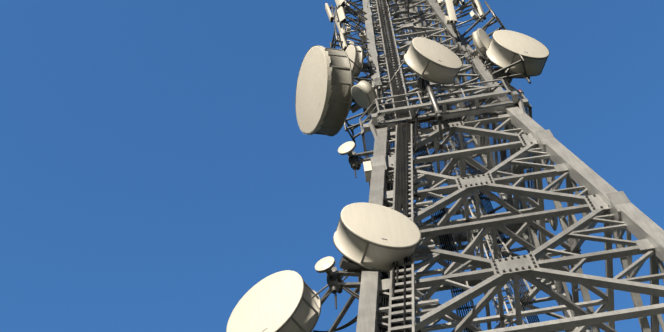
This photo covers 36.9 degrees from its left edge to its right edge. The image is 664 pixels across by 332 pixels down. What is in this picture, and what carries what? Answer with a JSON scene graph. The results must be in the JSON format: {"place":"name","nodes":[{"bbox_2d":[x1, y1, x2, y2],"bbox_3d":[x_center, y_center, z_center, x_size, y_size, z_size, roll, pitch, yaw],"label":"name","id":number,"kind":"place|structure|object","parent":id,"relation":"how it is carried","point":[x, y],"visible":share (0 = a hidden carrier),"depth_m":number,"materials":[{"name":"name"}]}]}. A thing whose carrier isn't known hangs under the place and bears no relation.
{"place":"outdoors","nodes":[
{"label":"outdoors","id":0,"kind":"place"},
{"bbox_2d":[0,0,663,331],"label":"sky","id":1,"kind":"structure","parent":0,"point":[157,164],"materials":[{"name":"blue"}]},
{"label":"ground","id":2,"kind":"structure","parent":0,"visible":0},
{"bbox_2d":[349,0,663,331],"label":"lattice tower","id":3,"kind":"structure","parent":2,"relation":"on","point":[609,206],"depth_m":25.17,"materials":[{"name":"metal"}]},
{"bbox_2d":[226,269,360,331],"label":"dish","id":4,"kind":"object","parent":3,"relation":"on","point":[286,301],"visible":1,"depth_m":23.13,"materials":[{"name":"white painted metal"}]},
{"bbox_2d":[295,45,373,135],"bbox_3d":[-0.285,-2.651,34.966,3.106,3.656,2.663,-41,-69,15],"label":"dish antenna","id":5,"kind":"object","parent":3,"relation":"attached to","point":[324,96],"visible":0.88,"depth_m":33.84,"materials":[{"name":"white plastic"}]},
{"bbox_2d":[315,256,361,308],"bbox_3d":[0.242,2.549,21.254,1.358,1.506,0.718,25,-68,-14],"label":"dish","id":6,"kind":"object","parent":3,"relation":"on","point":[327,266],"visible":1,"depth_m":21.25,"materials":[{"name":"white painted metal"}]},
{"bbox_2d":[325,0,363,22],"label":"panel antenna","id":7,"kind":"object","parent":3,"relation":"attached to","point":[331,16],"visible":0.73,"depth_m":45.52,"materials":[{"name":"white plastic"}]},
{"bbox_2d":[335,0,362,13],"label":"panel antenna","id":8,"kind":"object","parent":3,"relation":"attached to","point":[337,4],"visible":0.27,"depth_m":44.24,"materials":[{"name":"white plastic"}]},
{"bbox_2d":[335,16,365,35],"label":"panel antenna","id":9,"kind":"object","parent":3,"relation":"attached to","point":[343,30],"visible":0.42,"depth_m":42.18,"materials":[{"name":"white plastic"}]},
{"bbox_2d":[338,0,364,14],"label":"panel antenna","id":10,"kind":"object","parent":3,"relation":"attached to","point":[341,2],"visible":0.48,"depth_m":42.22,"materials":[{"name":"white plastic"}]},
{"bbox_2d":[337,6,366,36],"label":"panel antenna","id":11,"kind":"object","parent":3,"relation":"attached to","point":[342,16],"visible":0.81,"depth_m":40.21,"materials":[{"name":"white plastic"}]},
{"bbox_2d":[338,32,367,54],"bbox_3d":[0.907,-4.567,38.639,1.367,2.012,0.344,20,-67,-12],"label":"panel antenna","id":12,"kind":"object","parent":3,"relation":"attached to","point":[343,45],"visible":0.44,"depth_m":38.58,"materials":[{"name":"white plastic"}]},
{"bbox_2d":[338,141,373,177],"bbox_3d":[0.865,-0.290,28.721,1.120,1.521,0.900,-29,-67,11],"label":"dish","id":13,"kind":"object","parent":3,"relation":"on","point":[348,148],"visible":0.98,"depth_m":28.79,"materials":[{"name":"white painted metal"}]},
{"bbox_2d":[345,45,374,79],"bbox_3d":[0.934,-3.741,35.968,1.332,1.729,1.308,-9,-64,1],"label":"dish","id":14,"kind":"object","parent":3,"relation":"on","point":[355,54],"visible":0.54,"depth_m":35.59,"materials":[{"name":"white plastic"}]},
{"bbox_2d":[351,77,382,107],"bbox_3d":[1.188,-2.321,32.570,1.196,1.607,0.956,13,-66,-9],"label":"dish antenna","id":15,"kind":"object","parent":3,"relation":"on","point":[364,94],"visible":1,"depth_m":32.27,"materials":[{"name":"white plastic"}]},
{"bbox_2d":[333,202,420,281],"bbox_3d":[0.894,1.932,22.387,1.858,1.995,1.611,13,-66,-9],"label":"dish","id":16,"kind":"object","parent":3,"relation":"on","point":[373,236],"visible":0.9,"depth_m":21.67,"materials":[{"name":"white plastic"}]},
{"bbox_2d":[377,0,411,331],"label":"feeder cables","id":17,"kind":"object","parent":3,"relation":"attached to","point":[402,159],"visible":0.69,"depth_m":27.07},
{"bbox_2d":[371,0,438,331],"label":"ladder","id":18,"kind":"object","parent":3,"relation":"attached to","point":[413,303],"visible":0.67,"depth_m":24.36,"materials":[{"name":"metal"}]},
{"bbox_2d":[404,0,409,16],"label":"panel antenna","id":19,"kind":"object","parent":3,"relation":"attached to","point":[407,7],"visible":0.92,"depth_m":42.29,"materials":[{"name":"grey metal"}]},
{"bbox_2d":[313,57,510,331],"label":"dish feeder cables","id":20,"kind":"object","parent":3,"relation":"attached to","point":[350,291],"visible":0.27,"depth_m":29.23,"materials":[{"name":"black rubber"}]},
{"bbox_2d":[373,4,480,331],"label":"cable ladder","id":21,"kind":"object","parent":3,"relation":"attached to","point":[439,243],"visible":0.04,"depth_m":31.68,"materials":[{"name":"metal"}]},
{"bbox_2d":[330,0,530,270],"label":"mount frames","id":22,"kind":"structure","parent":3,"relation":"attached to","point":[345,263],"depth_m":37.10,"materials":[{"name":"grey metal"}]},
{"bbox_2d":[365,0,496,331],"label":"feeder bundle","id":23,"kind":"object","parent":3,"relation":"attached to","point":[443,237],"visible":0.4,"depth_m":32.77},
{"bbox_2d":[350,0,539,331],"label":"loose cables","id":24,"kind":"object","parent":3,"relation":"attached to","point":[504,256],"visible":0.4,"depth_m":32.09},
{"bbox_2d":[359,78,537,299],"bbox_3d":[3.936,1.212,30.043,5.353,6.154,5.353,-9,-64,1],"label":"platform frame","id":25,"kind":"object","parent":3,"relation":"attached to","point":[373,124],"visible":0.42,"depth_m":30.81,"materials":[{"name":"paint"}]},
{"bbox_2d":[373,37,462,140],"bbox_3d":[2.830,-2.253,31.585,1.868,4.802,2.754,27,-69,-15],"label":"dish","id":26,"kind":"object","parent":25,"relation":"on","point":[428,61],"visible":1,"depth_m":31.55,"materials":[{"name":"white painted metal"}]},
{"bbox_2d":[364,82,533,247],"bbox_3d":[3.817,0.118,32.340,5.240,0.910,5.240,-9,-64,1],"label":"platform grating","id":27,"kind":"object","parent":25,"relation":"on","point":[531,181],"visible":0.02,"depth_m":31.45,"materials":[{"name":"grey metal"}]},
{"bbox_2d":[441,0,458,15],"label":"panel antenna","id":28,"kind":"object","parent":3,"relation":"attached to","point":[445,9],"visible":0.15,"depth_m":41.24,"materials":[{"name":"white plastic"}]},
{"bbox_2d":[444,0,459,40],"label":"panel antenna","id":29,"kind":"object","parent":3,"relation":"attached to","point":[451,18],"visible":0.88,"depth_m":37.58,"materials":[{"name":"white plastic"}]},
{"bbox_2d":[453,0,464,7],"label":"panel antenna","id":30,"kind":"object","parent":3,"relation":"attached to","point":[461,2],"visible":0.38,"depth_m":43.98,"materials":[{"name":"white plastic"}]},
{"bbox_2d":[456,0,485,27],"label":"panel antenna","id":31,"kind":"object","parent":3,"relation":"attached to","point":[474,16],"visible":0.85,"depth_m":39.99,"materials":[{"name":"white plastic"}]},
{"bbox_2d":[463,28,490,68],"bbox_3d":[5.358,-4.283,35.660,1.216,1.731,1.252,-9,-64,1],"label":"dish","id":32,"kind":"object","parent":3,"relation":"on","point":[481,40],"visible":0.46,"depth_m":35.38,"materials":[{"name":"white painted metal"}]},
{"bbox_2d":[483,30,549,89],"bbox_3d":[6.310,-3.649,34.903,2.136,2.279,1.822,20,-67,-12],"label":"dish","id":33,"kind":"object","parent":3,"relation":"on","point":[506,48],"visible":0.77,"depth_m":34.12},
{"bbox_2d":[530,217,557,245],"bbox_3d":[6.535,2.200,30.543,0.955,1.556,1.614,-9,-64,1],"label":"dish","id":34,"kind":"object","parent":3,"relation":"on","point":[553,222],"visible":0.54,"depth_m":30.35,"materials":[{"name":"grey metal"}]}
]}

